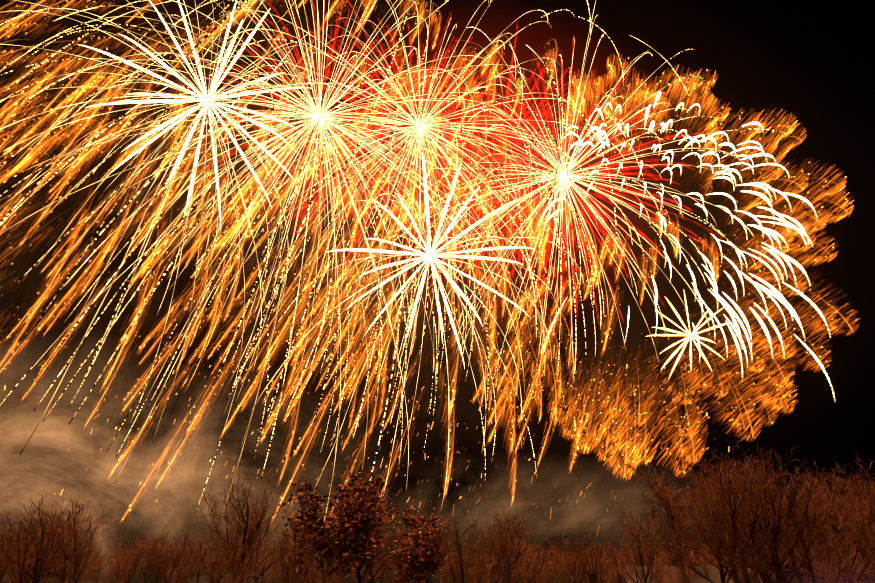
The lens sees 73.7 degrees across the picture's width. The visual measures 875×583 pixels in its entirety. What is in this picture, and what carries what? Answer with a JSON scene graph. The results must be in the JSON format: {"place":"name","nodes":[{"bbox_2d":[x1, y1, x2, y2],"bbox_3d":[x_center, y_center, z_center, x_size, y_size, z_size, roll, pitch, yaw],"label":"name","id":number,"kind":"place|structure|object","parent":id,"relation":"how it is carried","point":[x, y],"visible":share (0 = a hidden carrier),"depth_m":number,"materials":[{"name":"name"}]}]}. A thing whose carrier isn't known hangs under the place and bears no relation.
{"place":"outdoors","nodes":[
{"label":"outdoors","id":0,"kind":"place"},
{"bbox_2d":[0,414,212,517],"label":"smoke","id":1,"kind":"object","parent":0,"point":[176,470],"depth_m":323.39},
{"bbox_2d":[2,555,872,582],"bbox_3d":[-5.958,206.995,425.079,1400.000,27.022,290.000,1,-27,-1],"label":"ground","id":2,"kind":"structure","parent":0,"point":[434,579],"depth_m":342.54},
{"bbox_2d":[0,0,874,582],"label":"sky","id":3,"kind":"structure","parent":0,"point":[804,70],"materials":[{"name":"black"}]},
{"bbox_2d":[0,0,835,572],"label":"fireworks","id":4,"kind":"object","parent":3,"relation":"in","point":[210,100],"visible":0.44,"depth_m":199.82,"materials":[{"name":"orange"}]},
{"bbox_2d":[582,574,597,582],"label":"pa tower","id":5,"kind":"structure","parent":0,"point":[593,578],"depth_m":33.96,"materials":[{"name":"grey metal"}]},
{"label":"ground","id":6,"kind":"structure","parent":0,"visible":0},
{"bbox_2d":[0,518,43,582],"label":"tree","id":7,"kind":"object","parent":6,"relation":"on","point":[13,547],"visible":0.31,"depth_m":98.48,"materials":[{"name":"brown plant"}]},
{"bbox_2d":[0,521,60,582],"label":"tree","id":8,"kind":"object","parent":6,"relation":"on","point":[31,554],"visible":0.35,"depth_m":68.22,"materials":[{"name":"brown plant"}]},
{"bbox_2d":[0,493,87,582],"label":"tree","id":9,"kind":"object","parent":6,"relation":"on","point":[37,566],"visible":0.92,"depth_m":57.75,"materials":[{"name":"brown plant"}]},
{"bbox_2d":[33,500,81,582],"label":"tree","id":10,"kind":"object","parent":6,"relation":"on","point":[47,528],"visible":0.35,"depth_m":95.12,"materials":[{"name":"brown plant"}]},
{"bbox_2d":[49,546,71,582],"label":"tree","id":11,"kind":"object","parent":6,"relation":"on","point":[56,569],"visible":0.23,"depth_m":167.50,"materials":[{"name":"brown plant"}]},
{"bbox_2d":[56,547,80,582],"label":"tree","id":12,"kind":"object","parent":6,"relation":"on","point":[62,569],"visible":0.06,"depth_m":168.67,"materials":[{"name":"brown plant"}]},
{"bbox_2d":[29,500,112,582],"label":"tree","id":13,"kind":"object","parent":6,"relation":"on","point":[64,570],"visible":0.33,"depth_m":111.81,"materials":[{"name":"brown plant"}]},
{"bbox_2d":[58,549,84,581],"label":"tree","id":14,"kind":"object","parent":6,"relation":"on","point":[73,567],"visible":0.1,"depth_m":188.76,"materials":[{"name":"brown plant"}]},
{"bbox_2d":[39,496,113,582],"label":"tree","id":15,"kind":"object","parent":6,"relation":"on","point":[76,549],"visible":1,"depth_m":53.71,"materials":[{"name":"brown plant"}]},
{"bbox_2d":[70,536,106,582],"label":"shrub","id":16,"kind":"object","parent":6,"relation":"on","point":[95,568],"visible":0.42,"depth_m":179.44,"materials":[{"name":"brown plant"}]},
{"bbox_2d":[80,548,114,582],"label":"shrub","id":17,"kind":"object","parent":6,"relation":"on","point":[99,567],"visible":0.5,"depth_m":194.21,"materials":[{"name":"brown plant"}]},
{"bbox_2d":[96,553,131,582],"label":"shrub","id":18,"kind":"object","parent":6,"relation":"on","point":[111,574],"visible":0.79,"depth_m":151.56,"materials":[{"name":"brown plant"}]},
{"bbox_2d":[104,535,141,579],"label":"shrub","id":19,"kind":"object","parent":6,"relation":"on","point":[116,552],"visible":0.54,"depth_m":167.70,"materials":[{"name":"brown plant"}]},
{"bbox_2d":[117,535,154,582],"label":"shrub","id":20,"kind":"object","parent":6,"relation":"on","point":[134,571],"visible":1,"depth_m":108.84,"materials":[{"name":"brown plant"}]},
{"bbox_2d":[120,536,171,582],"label":"shrub","id":21,"kind":"object","parent":6,"relation":"on","point":[145,573],"visible":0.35,"depth_m":176.54,"materials":[{"name":"brown plant"}]},
{"bbox_2d":[138,537,190,582],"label":"shrub","id":22,"kind":"object","parent":6,"relation":"on","point":[153,566],"visible":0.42,"depth_m":175.54,"materials":[{"name":"brown plant"}]},
{"bbox_2d":[142,524,208,582],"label":"bare shrub","id":23,"kind":"object","parent":6,"relation":"on","point":[170,577],"visible":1,"depth_m":57.86,"materials":[{"name":"brown plant"}]},
{"bbox_2d":[157,529,201,581],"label":"bare shrub","id":24,"kind":"object","parent":6,"relation":"on","point":[172,552],"visible":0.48,"depth_m":99.45,"materials":[{"name":"brown plant"}]},
{"bbox_2d":[177,540,201,569],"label":"tree","id":25,"kind":"object","parent":6,"relation":"on","point":[188,554],"visible":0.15,"depth_m":207.97,"materials":[{"name":"brown plant"}]},
{"bbox_2d":[191,539,208,582],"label":"tree","id":26,"kind":"object","parent":6,"relation":"on","point":[200,570],"visible":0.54,"depth_m":206.01,"materials":[{"name":"brown plant"}]},
{"bbox_2d":[205,547,230,581],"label":"tree","id":27,"kind":"object","parent":6,"relation":"on","point":[227,572],"visible":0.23,"depth_m":171.84,"materials":[{"name":"brown plant"}]},
{"bbox_2d":[193,528,260,582],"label":"bare shrub","id":28,"kind":"object","parent":6,"relation":"on","point":[211,576],"visible":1,"depth_m":52.39,"materials":[{"name":"brown plant"}]},
{"bbox_2d":[199,470,283,582],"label":"tree","id":29,"kind":"object","parent":6,"relation":"on","point":[253,533],"visible":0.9,"depth_m":62.19,"materials":[{"name":"brown plant"}]},
{"bbox_2d":[225,539,266,579],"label":"shrub","id":30,"kind":"object","parent":6,"relation":"on","point":[245,560],"visible":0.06,"depth_m":189.30,"materials":[{"name":"brown plant"}]},
{"bbox_2d":[197,497,303,582],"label":"tree","id":31,"kind":"object","parent":6,"relation":"on","point":[255,578],"visible":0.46,"depth_m":105.82,"materials":[{"name":"brown plant"}]},
{"bbox_2d":[222,505,281,582],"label":"tree","id":32,"kind":"object","parent":6,"relation":"on","point":[246,552],"visible":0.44,"depth_m":95.17,"materials":[{"name":"brown plant"}]},
{"bbox_2d":[243,546,270,582],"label":"shrub","id":33,"kind":"object","parent":6,"relation":"on","point":[252,568],"depth_m":193.53,"materials":[{"name":"brown plant"}]},
{"bbox_2d":[257,546,281,582],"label":"shrub","id":34,"kind":"object","parent":6,"relation":"on","point":[266,577],"visible":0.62,"depth_m":168.00,"materials":[{"name":"brown plant"}]},
{"bbox_2d":[266,538,285,582],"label":"tree","id":35,"kind":"object","parent":6,"relation":"on","point":[275,559],"visible":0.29,"depth_m":221.96,"materials":[{"name":"brown plant"}]},
{"bbox_2d":[274,537,297,577],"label":"shrub","id":36,"kind":"object","parent":6,"relation":"on","point":[287,562],"visible":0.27,"depth_m":201.71,"materials":[{"name":"brown plant"}]},
{"bbox_2d":[287,538,303,581],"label":"shrub","id":37,"kind":"object","parent":6,"relation":"on","point":[292,563],"visible":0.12,"depth_m":216.53,"materials":[{"name":"brown plant"}]},
{"bbox_2d":[265,513,336,582],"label":"tree","id":38,"kind":"object","parent":6,"relation":"on","point":[295,553],"visible":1,"depth_m":50.91,"materials":[{"name":"brown plant"}]},
{"bbox_2d":[281,504,331,582],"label":"tree","id":39,"kind":"object","parent":6,"relation":"on","point":[299,546],"visible":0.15,"depth_m":99.65,"materials":[{"name":"brown plant"}]},
{"bbox_2d":[313,560,340,582],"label":"shrub","id":40,"kind":"object","parent":6,"relation":"on","point":[323,571],"visible":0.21,"depth_m":183.51,"materials":[{"name":"brown plant"}]},
{"bbox_2d":[278,469,397,582],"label":"tree","id":41,"kind":"object","parent":6,"relation":"on","point":[358,523],"visible":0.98,"depth_m":62.29,"materials":[{"name":"brown plant"}]},
{"bbox_2d":[320,553,356,582],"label":"shrub","id":42,"kind":"object","parent":6,"relation":"on","point":[340,569],"visible":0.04,"depth_m":193.88,"materials":[{"name":"brown plant"}]},
{"bbox_2d":[315,487,412,582],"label":"tree","id":43,"kind":"object","parent":6,"relation":"on","point":[340,576],"visible":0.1,"depth_m":96.92,"materials":[{"name":"brown plant"}]},
{"bbox_2d":[348,554,380,582],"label":"shrub","id":44,"kind":"object","parent":6,"relation":"on","point":[368,570],"visible":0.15,"depth_m":164.02,"materials":[{"name":"brown plant"}]},
{"bbox_2d":[329,488,400,582],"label":"tree","id":45,"kind":"object","parent":6,"relation":"on","point":[383,540],"visible":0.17,"depth_m":95.84,"materials":[{"name":"brown plant"}]},
{"bbox_2d":[329,481,402,582],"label":"tree","id":46,"kind":"object","parent":6,"relation":"on","point":[359,577],"visible":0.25,"depth_m":66.31,"materials":[{"name":"brown plant"}]},
{"bbox_2d":[374,552,393,582],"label":"shrub","id":47,"kind":"object","parent":6,"relation":"on","point":[382,577],"visible":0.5,"depth_m":171.64,"materials":[{"name":"brown plant"}]},
{"bbox_2d":[383,554,403,582],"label":"shrub","id":48,"kind":"object","parent":6,"relation":"on","point":[392,573],"visible":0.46,"depth_m":171.08,"materials":[{"name":"brown plant"}]},
{"bbox_2d":[387,505,451,582],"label":"leafy bush","id":49,"kind":"object","parent":6,"relation":"on","point":[426,551],"visible":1,"depth_m":63.42,"materials":[{"name":"brown plant"}]},
{"bbox_2d":[409,514,451,580],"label":"tree","id":50,"kind":"object","parent":6,"relation":"on","point":[435,538],"visible":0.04,"depth_m":113.72,"materials":[{"name":"brown plant"}]},
{"bbox_2d":[430,546,454,582],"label":"tree","id":51,"kind":"object","parent":6,"relation":"on","point":[444,568],"visible":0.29,"depth_m":213.47,"materials":[{"name":"brown plant"}]},
{"bbox_2d":[435,539,473,582],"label":"shrub","id":52,"kind":"object","parent":6,"relation":"on","point":[451,578],"visible":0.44,"depth_m":102.23,"materials":[{"name":"brown plant"}]},
{"bbox_2d":[445,547,466,581],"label":"tree","id":53,"kind":"object","parent":6,"relation":"on","point":[455,564],"visible":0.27,"depth_m":228.03,"materials":[{"name":"brown plant"}]},
{"bbox_2d":[426,510,498,582],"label":"tree","id":54,"kind":"object","parent":6,"relation":"on","point":[461,558],"visible":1,"depth_m":58.32,"materials":[{"name":"brown plant"}]},
{"bbox_2d":[455,547,490,580],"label":"shrub","id":55,"kind":"object","parent":6,"relation":"on","point":[472,565],"visible":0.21,"depth_m":208.62,"materials":[{"name":"brown plant"}]},
{"bbox_2d":[487,551,503,582],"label":"tree","id":56,"kind":"object","parent":6,"relation":"on","point":[496,570],"visible":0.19,"depth_m":220.22,"materials":[{"name":"brown plant"}]},
{"bbox_2d":[448,515,550,582],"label":"tree","id":57,"kind":"object","parent":6,"relation":"on","point":[504,538],"visible":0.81,"depth_m":63.52,"materials":[{"name":"brown plant"}]},
{"bbox_2d":[472,508,531,582],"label":"tree","id":58,"kind":"object","parent":6,"relation":"on","point":[519,543],"visible":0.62,"depth_m":90.11,"materials":[{"name":"brown plant"}]},
{"bbox_2d":[498,550,521,582],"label":"tree","id":59,"kind":"object","parent":6,"relation":"on","point":[512,567],"visible":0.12,"depth_m":199.20,"materials":[{"name":"brown plant"}]},
{"bbox_2d":[501,534,539,581],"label":"shrub","id":60,"kind":"object","parent":6,"relation":"on","point":[519,564],"visible":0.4,"depth_m":178.93,"materials":[{"name":"brown plant"}]},
{"bbox_2d":[515,539,554,582],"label":"shrub","id":61,"kind":"object","parent":6,"relation":"on","point":[537,559],"visible":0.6,"depth_m":107.55,"materials":[{"name":"brown plant"}]},
{"bbox_2d":[546,541,566,578],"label":"tree","id":62,"kind":"object","parent":6,"relation":"on","point":[558,557],"visible":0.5,"depth_m":226.59,"materials":[{"name":"brown plant"}]},
{"bbox_2d":[548,551,567,582],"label":"shrub","id":63,"kind":"object","parent":6,"relation":"on","point":[558,570],"visible":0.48,"depth_m":214.89,"materials":[{"name":"brown plant"}]},
{"bbox_2d":[519,530,621,582],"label":"tree","id":64,"kind":"object","parent":6,"relation":"on","point":[574,568],"visible":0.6,"depth_m":64.12,"materials":[{"name":"brown plant"}]},
{"bbox_2d":[555,551,586,582],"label":"shrub","id":65,"kind":"object","parent":6,"relation":"on","point":[562,573],"visible":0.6,"depth_m":99.09,"materials":[{"name":"brown plant"}]},
{"bbox_2d":[587,547,607,579],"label":"shrub","id":66,"kind":"object","parent":6,"relation":"on","point":[598,562],"visible":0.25,"depth_m":182.71,"materials":[{"name":"brown plant"}]},
{"bbox_2d":[568,535,629,582],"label":"tree","id":67,"kind":"object","parent":6,"relation":"on","point":[599,570],"visible":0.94,"depth_m":58.51,"materials":[{"name":"brown plant"}]},
{"bbox_2d":[595,538,634,582],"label":"shrub","id":68,"kind":"object","parent":6,"relation":"on","point":[618,572],"visible":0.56,"depth_m":103.77,"materials":[{"name":"brown plant"}]},
{"bbox_2d":[608,554,633,580],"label":"shrub","id":69,"kind":"object","parent":6,"relation":"on","point":[621,565],"visible":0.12,"depth_m":184.92,"materials":[{"name":"brown plant"}]},
{"bbox_2d":[617,543,642,565],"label":"shrub","id":70,"kind":"object","parent":6,"relation":"on","point":[630,554],"visible":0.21,"depth_m":197.70,"materials":[{"name":"brown plant"}]},
{"bbox_2d":[613,506,677,582],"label":"tree","id":71,"kind":"object","parent":6,"relation":"on","point":[644,577],"visible":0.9,"depth_m":67.13,"materials":[{"name":"brown plant"}]},
{"bbox_2d":[642,541,665,582],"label":"shrub","id":72,"kind":"object","parent":6,"relation":"on","point":[659,560],"visible":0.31,"depth_m":181.31,"materials":[{"name":"brown plant"}]},
{"bbox_2d":[643,552,679,582],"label":"shrub","id":73,"kind":"object","parent":6,"relation":"on","point":[669,579],"visible":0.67,"depth_m":159.53,"materials":[{"name":"brown plant"}]},
{"bbox_2d":[622,460,710,582],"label":"tree","id":74,"kind":"object","parent":6,"relation":"on","point":[668,510],"visible":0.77,"depth_m":102.44,"materials":[{"name":"brown plant"}]},
{"bbox_2d":[644,540,696,582],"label":"shrub","id":75,"kind":"object","parent":6,"relation":"on","point":[678,568],"visible":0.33,"depth_m":183.09,"materials":[{"name":"brown plant"}]},
{"bbox_2d":[609,566,734,582],"bbox_3d":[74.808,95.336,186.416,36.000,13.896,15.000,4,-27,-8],"label":"bush","id":76,"kind":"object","parent":6,"relation":"on","point":[714,577],"visible":0.22,"depth_m":184.34,"materials":[{"name":"brown plant"}]},
{"bbox_2d":[679,551,697,582],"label":"shrub","id":77,"kind":"object","parent":6,"relation":"on","point":[688,572],"visible":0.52,"depth_m":171.31,"materials":[{"name":"brown plant"}]},
{"bbox_2d":[617,456,767,582],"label":"tree","id":78,"kind":"object","parent":6,"relation":"on","point":[722,575],"visible":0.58,"depth_m":57.63,"materials":[{"name":"brown plant"}]},
{"bbox_2d":[687,541,712,577],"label":"shrub","id":79,"kind":"object","parent":6,"relation":"on","point":[704,566],"visible":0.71,"depth_m":186.07,"materials":[{"name":"brown plant"}]},
{"bbox_2d":[695,546,717,565],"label":"tree","id":80,"kind":"object","parent":6,"relation":"on","point":[706,560],"visible":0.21,"depth_m":228.68,"materials":[{"name":"brown plant"}]},
{"bbox_2d":[697,548,729,571],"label":"tree","id":81,"kind":"object","parent":6,"relation":"on","point":[712,561],"visible":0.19,"depth_m":213.60,"materials":[{"name":"brown plant"}]},
{"bbox_2d":[682,450,745,582],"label":"tree","id":82,"kind":"object","parent":6,"relation":"on","point":[735,572],"visible":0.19,"depth_m":98.73,"materials":[{"name":"brown plant"}]},
{"bbox_2d":[671,440,782,582],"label":"tree","id":83,"kind":"object","parent":6,"relation":"on","point":[743,568],"visible":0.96,"depth_m":53.49,"materials":[{"name":"brown plant"}]},
{"bbox_2d":[708,553,748,581],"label":"shrub","id":84,"kind":"object","parent":6,"relation":"on","point":[739,575],"visible":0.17,"depth_m":163.08,"materials":[{"name":"brown plant"}]},
{"bbox_2d":[690,499,792,582],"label":"tree","id":85,"kind":"object","parent":6,"relation":"on","point":[763,579],"visible":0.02,"depth_m":99.99,"materials":[{"name":"brown plant"}]},
{"bbox_2d":[705,445,815,582],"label":"tree","id":86,"kind":"object","parent":6,"relation":"on","point":[772,572],"visible":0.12,"depth_m":64.81,"materials":[{"name":"brown plant"}]},
{"bbox_2d":[749,543,775,582],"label":"shrub","id":87,"kind":"object","parent":6,"relation":"on","point":[769,570],"depth_m":167.61,"materials":[{"name":"brown plant"}]},
{"bbox_2d":[710,469,816,582],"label":"tree","id":88,"kind":"object","parent":6,"relation":"on","point":[782,573],"visible":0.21,"depth_m":56.62,"materials":[{"name":"brown plant"}]},
{"bbox_2d":[747,546,792,582],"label":"shrub","id":89,"kind":"object","parent":6,"relation":"on","point":[781,566],"depth_m":215.63,"materials":[{"name":"brown plant"}]},
{"bbox_2d":[737,472,817,582],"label":"tree","id":90,"kind":"object","parent":6,"relation":"on","point":[799,577],"visible":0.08,"depth_m":95.88,"materials":[{"name":"brown plant"}]},
{"bbox_2d":[699,444,867,582],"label":"tree","id":91,"kind":"object","parent":6,"relation":"on","point":[776,565],"visible":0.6,"depth_m":52.17,"materials":[{"name":"brown plant"}]},
{"bbox_2d":[743,474,860,582],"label":"tree","id":92,"kind":"object","parent":6,"relation":"on","point":[805,549],"visible":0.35,"depth_m":50.81,"materials":[{"name":"brown plant"}]},
{"bbox_2d":[789,542,818,582],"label":"shrub","id":93,"kind":"object","parent":6,"relation":"on","point":[807,576],"depth_m":198.58,"materials":[{"name":"brown plant"}]},
{"bbox_2d":[797,560,821,582],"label":"shrub","id":94,"kind":"object","parent":6,"relation":"on","point":[819,576],"depth_m":198.54,"materials":[{"name":"brown plant"}]},
{"bbox_2d":[806,543,843,582],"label":"shrub","id":95,"kind":"object","parent":6,"relation":"on","point":[824,573],"depth_m":170.56,"materials":[{"name":"brown plant"}]},
{"bbox_2d":[787,470,874,582],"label":"tree","id":96,"kind":"object","parent":6,"relation":"on","point":[856,575],"visible":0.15,"depth_m":110.51,"materials":[{"name":"brown plant"}]},
{"bbox_2d":[791,461,874,582],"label":"tree","id":97,"kind":"object","parent":6,"relation":"on","point":[851,577],"visible":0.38,"depth_m":63.70,"materials":[{"name":"brown plant"}]},
{"bbox_2d":[825,554,848,582],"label":"shrub","id":98,"kind":"object","parent":6,"relation":"on","point":[841,570],"depth_m":199.50,"materials":[{"name":"brown plant"}]},
{"bbox_2d":[825,454,874,565],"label":"tree","id":99,"kind":"object","parent":6,"relation":"on","point":[872,519],"visible":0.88,"depth_m":56.79,"materials":[{"name":"brown plant"}]},
{"bbox_2d":[828,466,874,561],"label":"tree","id":100,"kind":"object","parent":6,"relation":"on","point":[853,500],"visible":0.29,"depth_m":68.59,"materials":[{"name":"brown plant"}]},
{"bbox_2d":[828,470,874,536],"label":"tree","id":101,"kind":"object","parent":6,"relation":"on","point":[869,522],"visible":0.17,"depth_m":93.67,"materials":[{"name":"brown plant"}]},
{"bbox_2d":[834,544,870,573],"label":"bush","id":102,"kind":"object","parent":6,"relation":"on","point":[856,558],"depth_m":227.73,"materials":[{"name":"brown plant"}]},
{"bbox_2d":[851,544,874,582],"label":"bush","id":103,"kind":"object","parent":6,"relation":"on","point":[872,575],"depth_m":171.32,"materials":[{"name":"brown plant"}]},
{"bbox_2d":[853,551,874,581],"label":"bush","id":104,"kind":"object","parent":6,"relation":"on","point":[860,565],"depth_m":203.91,"materials":[{"name":"brown plant"}]}
]}

